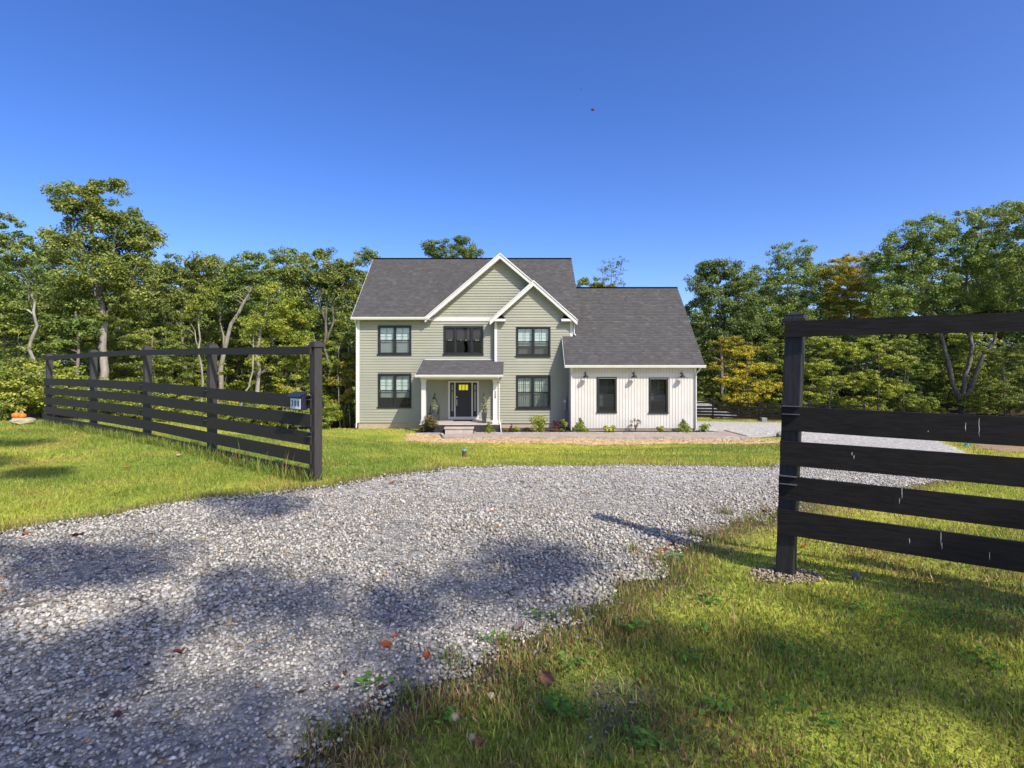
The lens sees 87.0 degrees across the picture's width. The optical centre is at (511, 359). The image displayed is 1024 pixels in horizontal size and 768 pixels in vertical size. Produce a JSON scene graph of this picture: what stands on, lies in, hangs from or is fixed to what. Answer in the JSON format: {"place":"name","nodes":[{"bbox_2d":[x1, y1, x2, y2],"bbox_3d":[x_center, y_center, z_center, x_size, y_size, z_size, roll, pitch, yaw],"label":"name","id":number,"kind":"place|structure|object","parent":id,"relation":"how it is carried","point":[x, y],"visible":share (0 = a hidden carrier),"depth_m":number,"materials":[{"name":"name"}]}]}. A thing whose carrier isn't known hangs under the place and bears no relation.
{"place":"outdoors","nodes":[
{"label":"outdoors","id":0,"kind":"place"},
{"bbox_2d":[0,421,969,767],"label":"gravel driveway","id":1,"kind":"structure","parent":0,"point":[516,595],"depth_m":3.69,"materials":[{"name":"grey gravel"}]},
{"bbox_2d":[0,364,1023,767],"bbox_3d":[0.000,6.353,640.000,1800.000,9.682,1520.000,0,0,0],"label":"ground","id":2,"kind":"structure","parent":0,"point":[598,700],"depth_m":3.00,"materials":[{"name":"green plant"}]},
{"bbox_2d":[0,288,40,370],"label":"young tree","id":3,"kind":"object","parent":2,"relation":"on","point":[14,332],"visible":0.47,"depth_m":23.85,"materials":[{"name":"green plant"}]},
{"bbox_2d":[0,371,42,419],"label":"wood edge shrub","id":4,"kind":"object","parent":2,"relation":"on","point":[4,413],"visible":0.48,"depth_m":18.26,"materials":[{"name":"green plant"}]},
{"bbox_2d":[0,279,52,355],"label":"slender tree","id":5,"kind":"object","parent":2,"relation":"on","point":[12,294],"visible":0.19,"depth_m":28.99,"materials":[{"name":"green plant"}]},
{"bbox_2d":[0,212,57,418],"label":"twisted tree","id":6,"kind":"object","parent":2,"relation":"on","point":[8,259],"visible":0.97,"depth_m":23.92,"materials":[{"name":"green plant"}]},
{"bbox_2d":[0,297,65,374],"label":"young tree","id":7,"kind":"object","parent":2,"relation":"on","point":[24,340],"visible":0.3,"depth_m":25.32,"materials":[{"name":"green plant"}]},
{"bbox_2d":[0,313,73,416],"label":"young tree","id":8,"kind":"object","parent":2,"relation":"on","point":[44,344],"visible":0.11,"depth_m":28.52,"materials":[{"name":"green plant"}]},
{"bbox_2d":[0,356,75,417],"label":"wood edge shrub","id":9,"kind":"object","parent":2,"relation":"on","point":[28,377],"visible":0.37,"depth_m":19.07,"materials":[{"name":"green plant"}]},
{"bbox_2d":[0,362,89,416],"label":"wood edge shrub","id":10,"kind":"object","parent":2,"relation":"on","point":[33,393],"visible":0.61,"depth_m":18.72,"materials":[{"name":"green plant"}]},
{"bbox_2d":[0,358,89,418],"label":"wood edge shrub","id":11,"kind":"object","parent":2,"relation":"on","point":[55,363],"visible":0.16,"depth_m":20.56,"materials":[{"name":"green plant"}]},
{"bbox_2d":[7,242,97,416],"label":"woodland tree","id":12,"kind":"object","parent":2,"relation":"on","point":[41,253],"visible":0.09,"depth_m":41.80,"materials":[{"name":"green plant"}]},
{"bbox_2d":[1,312,111,416],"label":"young tree","id":13,"kind":"object","parent":2,"relation":"on","point":[66,350],"visible":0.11,"depth_m":30.96,"materials":[{"name":"green plant"}]},
{"bbox_2d":[36,287,102,418],"bbox_3d":[-23.714,-0.197,29.050,3.151,7.569,2.250,0,0,-23],"label":"slim tree","id":14,"kind":"object","parent":2,"relation":"on","point":[92,328],"visible":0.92,"depth_m":28.85,"materials":[{"name":"green plant"}]},
{"bbox_2d":[29,177,169,389],"bbox_3d":[-22.889,-3.160,29.976,5.815,13.807,5.428,0,0,38],"label":"oak tree","id":15,"kind":"object","parent":2,"relation":"on","point":[99,252],"visible":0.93,"depth_m":29.49,"materials":[{"name":"green plant"}]},
{"bbox_2d":[79,317,159,402],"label":"young tree","id":16,"kind":"object","parent":2,"relation":"on","point":[121,324],"visible":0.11,"depth_m":34.77,"materials":[{"name":"green plant"}]},
{"bbox_2d":[86,254,159,416],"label":"woodland tree","id":17,"kind":"object","parent":2,"relation":"on","point":[138,287],"visible":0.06,"depth_m":43.34,"materials":[{"name":"green plant"}]},
{"bbox_2d":[84,287,164,374],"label":"slender tree","id":18,"kind":"object","parent":2,"relation":"on","point":[112,327],"visible":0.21,"depth_m":37.95,"materials":[{"name":"green plant"}]},
{"bbox_2d":[99,329,160,416],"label":"young tree","id":19,"kind":"object","parent":2,"relation":"on","point":[114,367],"visible":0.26,"depth_m":33.16,"materials":[{"name":"green plant"}]},
{"bbox_2d":[92,255,192,360],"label":"woodland tree","id":20,"kind":"object","parent":2,"relation":"on","point":[169,308],"visible":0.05,"depth_m":44.83,"materials":[{"name":"green plant"}]},
{"bbox_2d":[110,328,196,407],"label":"young tree","id":21,"kind":"object","parent":2,"relation":"on","point":[163,380],"visible":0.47,"depth_m":29.89,"materials":[{"name":"green plant"}]},
{"bbox_2d":[133,326,201,421],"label":"young tree","id":22,"kind":"object","parent":2,"relation":"on","point":[155,346],"visible":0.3,"depth_m":32.36,"materials":[{"name":"green plant"}]},
{"bbox_2d":[43,341,323,481],"bbox_3d":[-8.012,0.858,11.666,12.955,2.325,0.307,0,0,36],"label":"board fence","id":23,"kind":"object","parent":2,"relation":"on","point":[211,392],"visible":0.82,"depth_m":9.73,"materials":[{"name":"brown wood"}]},
{"bbox_2d":[286,391,307,409],"bbox_3d":[-3.133,0.594,7.863,0.314,0.262,0.150,0,0,36],"label":"letterbox","id":24,"kind":"object","parent":23,"relation":"attached to","point":[298,400],"visible":1,"depth_m":7.82,"materials":[{"name":"blue metal"}]},
{"bbox_2d":[137,251,235,399],"bbox_3d":[-22.397,-1.282,36.655,6.900,12.201,4.403,0,0,0],"label":"oak tree","id":25,"kind":"object","parent":2,"relation":"on","point":[167,273],"visible":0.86,"depth_m":36.58,"materials":[{"name":"green plant"}]},
{"bbox_2d":[162,331,225,401],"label":"young tree","id":26,"kind":"object","parent":2,"relation":"on","point":[193,369],"visible":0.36,"depth_m":32.58,"materials":[{"name":"green plant"}]},
{"bbox_2d":[176,286,222,401],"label":"slim tree","id":27,"kind":"object","parent":2,"relation":"on","point":[202,299],"visible":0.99,"depth_m":30.90,"materials":[{"name":"green plant"}]},
{"bbox_2d":[167,255,263,380],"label":"woodland tree","id":28,"kind":"object","parent":2,"relation":"on","point":[203,319],"visible":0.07,"depth_m":48.35,"materials":[{"name":"green plant"}]},
{"bbox_2d":[198,291,257,402],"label":"slender tree","id":29,"kind":"object","parent":2,"relation":"on","point":[225,325],"visible":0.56,"depth_m":37.79,"materials":[{"name":"green plant"}]},
{"bbox_2d":[191,250,287,402],"bbox_3d":[-18.079,-1.267,35.963,6.229,12.342,3.428,0,0,0],"label":"leaning oak","id":30,"kind":"object","parent":2,"relation":"on","point":[233,284],"visible":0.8,"depth_m":35.84,"materials":[{"name":"green plant"}]},
{"bbox_2d":[203,331,278,407],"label":"young tree","id":31,"kind":"object","parent":2,"relation":"on","point":[237,359],"visible":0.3,"depth_m":39.34,"materials":[{"name":"green plant"}]},
{"bbox_2d":[233,311,265,419],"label":"slim tree","id":32,"kind":"object","parent":2,"relation":"on","point":[248,332],"visible":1,"depth_m":29.79,"materials":[{"name":"green plant"}]},
{"bbox_2d":[236,355,290,424],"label":"young tree","id":33,"kind":"object","parent":2,"relation":"on","point":[270,388],"visible":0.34,"depth_m":36.73,"materials":[{"name":"green plant"}]},
{"bbox_2d":[220,270,310,423],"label":"woodland tree","id":34,"kind":"object","parent":2,"relation":"on","point":[254,304],"visible":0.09,"depth_m":42.62,"materials":[{"name":"green plant"}]},
{"bbox_2d":[240,281,319,406],"bbox_3d":[-14.202,-0.147,33.289,5.059,9.518,3.715,0,0,0],"label":"yellowing tree","id":35,"kind":"object","parent":2,"relation":"on","point":[276,321],"visible":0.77,"depth_m":32.86,"materials":[{"name":"green plant"}]},
{"bbox_2d":[248,298,321,427],"bbox_3d":[-16.977,0.390,40.524,5.206,10.491,4.584,0,0,-32],"label":"slender tree","id":36,"kind":"object","parent":2,"relation":"on","point":[274,301],"visible":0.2,"depth_m":39.86,"materials":[{"name":"green plant"}]},
{"bbox_2d":[249,245,322,410],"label":"woodland tree","id":37,"kind":"object","parent":2,"relation":"on","point":[283,258],"visible":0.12,"depth_m":48.37,"materials":[{"name":"green plant"}]},
{"bbox_2d":[270,356,327,429],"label":"young tree","id":38,"kind":"object","parent":2,"relation":"on","point":[297,376],"visible":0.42,"depth_m":33.75,"materials":[{"name":"green plant"}]},
{"bbox_2d":[271,283,352,393],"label":"woodland tree","id":39,"kind":"object","parent":2,"relation":"on","point":[329,321],"visible":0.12,"depth_m":50.22,"materials":[{"name":"green plant"}]},
{"bbox_2d":[281,296,344,428],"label":"slender tree","id":40,"kind":"object","parent":2,"relation":"on","point":[318,329],"visible":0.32,"depth_m":40.19,"materials":[{"name":"green plant"}]},
{"bbox_2d":[274,330,353,420],"bbox_3d":[-13.580,1.595,36.862,5.283,7.380,4.532,0,0,11],"label":"young tree","id":41,"kind":"object","parent":2,"relation":"on","point":[325,386],"visible":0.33,"depth_m":36.50,"materials":[{"name":"green plant"}]},
{"bbox_2d":[274,246,366,408],"bbox_3d":[-12.986,-1.244,37.376,6.227,13.029,4.055,0,0,0],"label":"oak tree","id":42,"kind":"object","parent":2,"relation":"on","point":[326,274],"visible":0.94,"depth_m":36.79,"materials":[{"name":"green plant"}]},
{"bbox_2d":[301,395,347,429],"bbox_3d":[-11.087,3.214,31.765,2.863,2.359,3.801,0,0,-24],"label":"wood edge shrub","id":43,"kind":"object","parent":2,"relation":"on","point":[332,416],"visible":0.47,"depth_m":31.46,"materials":[{"name":"green plant"}]},
{"bbox_2d":[307,339,355,415],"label":"young tree","id":44,"kind":"object","parent":2,"relation":"on","point":[333,374],"visible":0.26,"depth_m":37.82,"materials":[{"name":"green plant"}]},
{"bbox_2d":[323,354,355,427],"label":"turning tree","id":45,"kind":"object","parent":2,"relation":"on","point":[341,363],"visible":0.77,"depth_m":32.83,"materials":[{"name":"green plant"}]},
{"bbox_2d":[332,312,349,427],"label":"birch sapling","id":46,"kind":"object","parent":2,"relation":"on","point":[341,337],"visible":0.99,"depth_m":32.93,"materials":[{"name":"green plant"}]},
{"bbox_2d":[342,246,380,339],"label":"dark tree","id":47,"kind":"object","parent":2,"relation":"on","point":[370,254],"visible":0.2,"depth_m":43.53,"materials":[{"name":"green plant"}]},
{"bbox_2d":[0,492,813,582],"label":"gravel","id":48,"kind":"structure","parent":2,"relation":"on","point":[250,528],"depth_m":5.29,"materials":[{"name":"grey gravel"}]},
{"bbox_2d":[419,235,485,257],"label":"oak tree","id":49,"kind":"object","parent":2,"relation":"on","point":[440,251],"visible":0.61,"depth_m":51.49,"materials":[{"name":"green plant"}]},
{"bbox_2d":[0,417,1020,454],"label":"grass","id":50,"kind":"structure","parent":2,"relation":"on","point":[688,449],"depth_m":18.20,"materials":[{"name":"green plant"}]},
{"bbox_2d":[2,320,1023,413],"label":"woods","id":51,"kind":"object","parent":2,"relation":"on","point":[1008,340],"visible":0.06,"depth_m":64.31,"materials":[{"name":"green plant"}]},
{"bbox_2d":[350,253,705,434],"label":"house","id":52,"kind":"structure","parent":2,"relation":"on","point":[519,342],"depth_m":30.95,"materials":[{"name":"green"}]},
{"bbox_2d":[377,325,411,354],"bbox_3d":[-6.742,-1.129,31.041,1.985,1.702,0.252,0,0,0],"label":"window","id":53,"kind":"structure","parent":52,"relation":"in","point":[392,339],"depth_m":31.15,"materials":[{"name":"black glass"}]},
{"bbox_2d":[377,374,411,407],"bbox_3d":[-6.742,1.758,31.041,1.985,1.967,0.252,0,0,0],"label":"window","id":54,"kind":"structure","parent":52,"relation":"in","point":[389,385],"depth_m":31.15,"materials":[{"name":"black glass"}]},
{"bbox_2d":[443,326,483,354],"bbox_3d":[-2.798,-1.114,31.007,2.355,1.672,0.185,0,0,0],"label":"window","id":55,"kind":"structure","parent":52,"relation":"in","point":[450,333],"depth_m":31.02,"materials":[{"name":"black glass"}]},
{"bbox_2d":[456,383,471,416],"bbox_3d":[-2.782,2.275,31.001,0.921,1.970,0.148,0,0,0],"label":"door","id":56,"kind":"structure","parent":52,"relation":"in","point":[463,390],"depth_m":31.03,"materials":[{"name":"black wood"}]},
{"bbox_2d":[515,327,550,356],"bbox_3d":[1.198,-1.044,30.741,2.025,1.712,0.252,0,0,0],"label":"window","id":57,"kind":"structure","parent":52,"relation":"in","point":[525,336],"depth_m":30.86,"materials":[{"name":"black glass"}]},
{"bbox_2d":[515,375,550,408],"bbox_3d":[1.198,1.841,30.756,2.025,1.922,0.282,0,0,0],"label":"window","id":58,"kind":"structure","parent":52,"relation":"in","point":[532,391],"depth_m":30.83,"materials":[{"name":"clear glass"}]},
{"bbox_2d":[596,377,616,412],"bbox_3d":[5.157,1.906,29.724,1.125,1.952,0.717,0,0,0],"label":"window","id":59,"kind":"structure","parent":52,"relation":"in","point":[605,394],"depth_m":30.07,"materials":[{"name":"black glass"}]},
{"bbox_2d":[648,378,668,413],"bbox_3d":[7.973,1.941,29.724,1.115,1.962,0.717,0,0,0],"label":"window","id":60,"kind":"structure","parent":52,"relation":"in","point":[656,385],"depth_m":29.51,"materials":[{"name":"black glass"}]},
{"bbox_2d":[416,430,749,439],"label":"walkway","id":61,"kind":"structure","parent":2,"relation":"on","point":[726,434],"depth_m":27.73,"materials":[{"name":"grey concrete"}]},
{"bbox_2d":[406,435,778,444],"bbox_3d":[3.872,3.959,26.692,19.058,0.153,3.013,0,0,3],"label":"straw strip","id":62,"kind":"object","parent":2,"relation":"on","point":[521,442],"visible":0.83,"depth_m":26.57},
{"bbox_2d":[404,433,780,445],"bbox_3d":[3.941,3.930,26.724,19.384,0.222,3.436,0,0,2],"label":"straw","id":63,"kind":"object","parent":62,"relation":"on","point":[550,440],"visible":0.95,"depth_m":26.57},
{"bbox_2d":[494,427,707,432],"bbox_3d":[4.550,3.866,29.670,13.100,0.077,2.100,0,0,0],"label":"mulch bed","id":64,"kind":"object","parent":2,"relation":"on","point":[549,429],"visible":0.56,"depth_m":29.26,"materials":[{"name":"brown soil"}]},
{"bbox_2d":[345,552,1023,767],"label":"weeds","id":65,"kind":"object","parent":2,"relation":"on","point":[563,703],"visible":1,"depth_m":3.01,"materials":[{"name":"green plant"}]},
{"bbox_2d":[696,346,720,405],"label":"young tree","id":66,"kind":"object","parent":2,"relation":"on","point":[702,383],"visible":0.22,"depth_m":52.61,"materials":[{"name":"green plant"}]},
{"bbox_2d":[682,257,770,405],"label":"oak tree","id":67,"kind":"object","parent":2,"relation":"on","point":[704,292],"visible":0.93,"depth_m":53.22,"materials":[{"name":"green plant"}]},
{"bbox_2d":[706,334,755,408],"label":"turning tree","id":68,"kind":"object","parent":2,"relation":"on","point":[715,366],"visible":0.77,"depth_m":50.54,"materials":[{"name":"green plant"}]},
{"bbox_2d":[697,422,777,436],"bbox_3d":[11.875,4.418,36.325,5.750,1.097,17.250,0,0,0],"label":"gravel parking area","id":69,"kind":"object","parent":2,"relation":"on","point":[750,431],"visible":0.45,"depth_m":30.28,"materials":[{"name":"grey gravel"}]},
{"bbox_2d":[712,345,782,415],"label":"gold maple","id":70,"kind":"object","parent":2,"relation":"on","point":[726,380],"visible":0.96,"depth_m":49.65,"materials":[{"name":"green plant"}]},
{"bbox_2d":[713,276,781,398],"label":"woodland tree","id":71,"kind":"object","parent":2,"relation":"on","point":[762,328],"visible":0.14,"depth_m":65.68,"materials":[{"name":"green plant"}]},
{"bbox_2d":[740,342,782,406],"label":"young tree","id":72,"kind":"object","parent":2,"relation":"on","point":[764,355],"visible":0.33,"depth_m":57.66,"materials":[{"name":"green plant"}]},
{"bbox_2d":[697,398,864,420],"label":"board fence","id":73,"kind":"object","parent":2,"relation":"on","point":[753,416],"visible":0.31,"depth_m":45.01,"materials":[{"name":"black wood"}]},
{"bbox_2d":[760,339,805,403],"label":"young tree","id":74,"kind":"object","parent":2,"relation":"on","point":[781,361],"visible":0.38,"depth_m":55.33,"materials":[{"name":"green plant"}]},
{"bbox_2d":[752,286,820,381],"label":"woodland tree","id":75,"kind":"object","parent":2,"relation":"on","point":[779,335],"visible":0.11,"depth_m":68.19,"materials":[{"name":"green plant"}]},
{"bbox_2d":[743,238,835,331],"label":"oak tree","id":76,"kind":"object","parent":2,"relation":"on","point":[808,267],"visible":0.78,"depth_m":56.62,"materials":[{"name":"green plant"}]},
{"bbox_2d":[803,357,840,407],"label":"young tree","id":77,"kind":"object","parent":2,"relation":"on","point":[811,386],"visible":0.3,"depth_m":54.08,"materials":[{"name":"green plant"}]},
{"bbox_2d":[776,264,881,403],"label":"woodland tree","id":78,"kind":"object","parent":2,"relation":"on","point":[816,302],"visible":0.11,"depth_m":67.19,"materials":[{"name":"green plant"}]},
{"bbox_2d":[803,336,872,407],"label":"young maple","id":79,"kind":"object","parent":2,"relation":"on","point":[836,344],"visible":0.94,"depth_m":46.44,"materials":[{"name":"green plant"}]},
{"bbox_2d":[812,249,888,396],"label":"turning maple","id":80,"kind":"object","parent":2,"relation":"on","point":[833,293],"visible":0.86,"depth_m":55.36,"materials":[{"name":"green plant"}]},
{"bbox_2d":[816,335,886,403],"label":"young tree","id":81,"kind":"object","parent":2,"relation":"on","point":[859,361],"visible":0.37,"depth_m":55.47,"materials":[{"name":"green plant"}]},
{"bbox_2d":[819,275,892,392],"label":"woodland tree","id":82,"kind":"object","parent":2,"relation":"on","point":[864,307],"visible":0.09,"depth_m":65.50,"materials":[{"name":"green plant"}]},
{"bbox_2d":[838,335,919,410],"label":"young maple","id":83,"kind":"object","parent":2,"relation":"on","point":[892,384],"visible":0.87,"depth_m":45.68,"materials":[{"name":"green plant"}]},
{"bbox_2d":[859,336,927,406],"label":"young tree","id":84,"kind":"object","parent":2,"relation":"on","point":[874,365],"visible":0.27,"depth_m":54.41,"materials":[{"name":"green plant"}]},
{"bbox_2d":[862,268,935,400],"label":"woodland tree","id":85,"kind":"object","parent":2,"relation":"on","point":[908,279],"visible":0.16,"depth_m":67.36,"materials":[{"name":"green plant"}]},
{"bbox_2d":[775,312,1023,576],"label":"board fence","id":86,"kind":"object","parent":2,"relation":"on","point":[796,454],"visible":0.91,"depth_m":3.87,"materials":[{"name":"black wood"}]},
{"bbox_2d":[881,336,940,411],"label":"young maple","id":87,"kind":"object","parent":2,"relation":"on","point":[913,398],"visible":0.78,"depth_m":49.68,"materials":[{"name":"green plant"}]},
{"bbox_2d":[899,339,950,411],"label":"young tree","id":88,"kind":"object","parent":2,"relation":"on","point":[933,351],"visible":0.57,"depth_m":56.88,"materials":[{"name":"green plant"}]},
{"bbox_2d":[878,264,998,395],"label":"woodland tree","id":89,"kind":"object","parent":2,"relation":"on","point":[930,336],"visible":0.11,"depth_m":68.15,"materials":[{"name":"green plant"}]},
{"bbox_2d":[857,200,1023,414],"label":"forked oak","id":90,"kind":"object","parent":2,"relation":"on","point":[986,243],"visible":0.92,"depth_m":50.50,"materials":[{"name":"green plant"}]},
{"bbox_2d":[911,334,989,411],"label":"young tree","id":91,"kind":"object","parent":2,"relation":"on","point":[953,355],"visible":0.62,"depth_m":56.34,"materials":[{"name":"green plant"}]},
{"bbox_2d":[942,332,1007,410],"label":"young tree","id":92,"kind":"object","parent":2,"relation":"on","point":[977,339],"visible":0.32,"depth_m":57.43,"materials":[{"name":"green plant"}]},
{"bbox_2d":[954,392,1005,415],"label":"wood edge shrub","id":93,"kind":"object","parent":2,"relation":"on","point":[977,405],"visible":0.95,"depth_m":49.43,"materials":[{"name":"green plant"}]},
{"bbox_2d":[939,250,1023,405],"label":"woodland tree","id":94,"kind":"object","parent":2,"relation":"on","point":[1000,335],"visible":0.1,"depth_m":66.07,"materials":[{"name":"green plant"}]},
{"bbox_2d":[966,342,1016,412],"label":"young tree","id":95,"kind":"object","parent":2,"relation":"on","point":[988,377],"visible":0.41,"depth_m":54.67,"materials":[{"name":"green plant"}]},
{"bbox_2d":[971,342,1023,415],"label":"beech tree","id":96,"kind":"object","parent":2,"relation":"on","point":[1006,350],"visible":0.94,"depth_m":47.73,"materials":[{"name":"green plant"}]},
{"bbox_2d":[979,203,1023,290],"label":"oak tree","id":97,"kind":"object","parent":2,"relation":"on","point":[1014,266],"visible":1,"depth_m":46.84,"materials":[{"name":"green plant"}]},
{"bbox_2d":[984,255,1023,336],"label":"woodland tree","id":98,"kind":"object","parent":2,"relation":"on","point":[1021,309],"visible":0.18,"depth_m":60.81,"materials":[{"name":"green plant"}]},
{"bbox_2d":[986,389,1023,415],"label":"wood edge shrub","id":99,"kind":"object","parent":2,"relation":"on","point":[1010,407],"visible":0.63,"depth_m":48.65,"materials":[{"name":"green plant"}]},
{"bbox_2d":[0,522,1023,615],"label":"grass","id":100,"kind":"structure","parent":0,"point":[1001,534],"depth_m":4.11,"materials":[{"name":"green plant"}]},
{"bbox_2d":[0,459,1023,526],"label":"grass","id":101,"kind":"structure","parent":0,"point":[260,480],"depth_m":7.50,"materials":[{"name":"green plant"}]},
{"bbox_2d":[0,424,1023,470],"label":"grass","id":102,"kind":"structure","parent":0,"point":[570,459],"depth_m":11.59,"materials":[{"name":"green plant"}]},
{"bbox_2d":[0,0,1023,363],"label":"sky","id":103,"kind":"structure","parent":0,"point":[737,130],"materials":[{"name":"blue"}]},
{"bbox_2d":[257,463,947,496],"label":"gravel","id":104,"kind":"structure","parent":0,"point":[509,481],"depth_m":8.29,"materials":[{"name":"grey gravel"}]},
{"bbox_2d":[265,606,1023,767],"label":"grass","id":105,"kind":"structure","parent":0,"point":[735,641],"depth_m":2.72,"materials":[{"name":"green plant"}]},
{"bbox_2d":[749,566,823,583],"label":"gravel","id":106,"kind":"structure","parent":0,"point":[777,574],"depth_m":4.23,"materials":[{"name":"grey gravel"}]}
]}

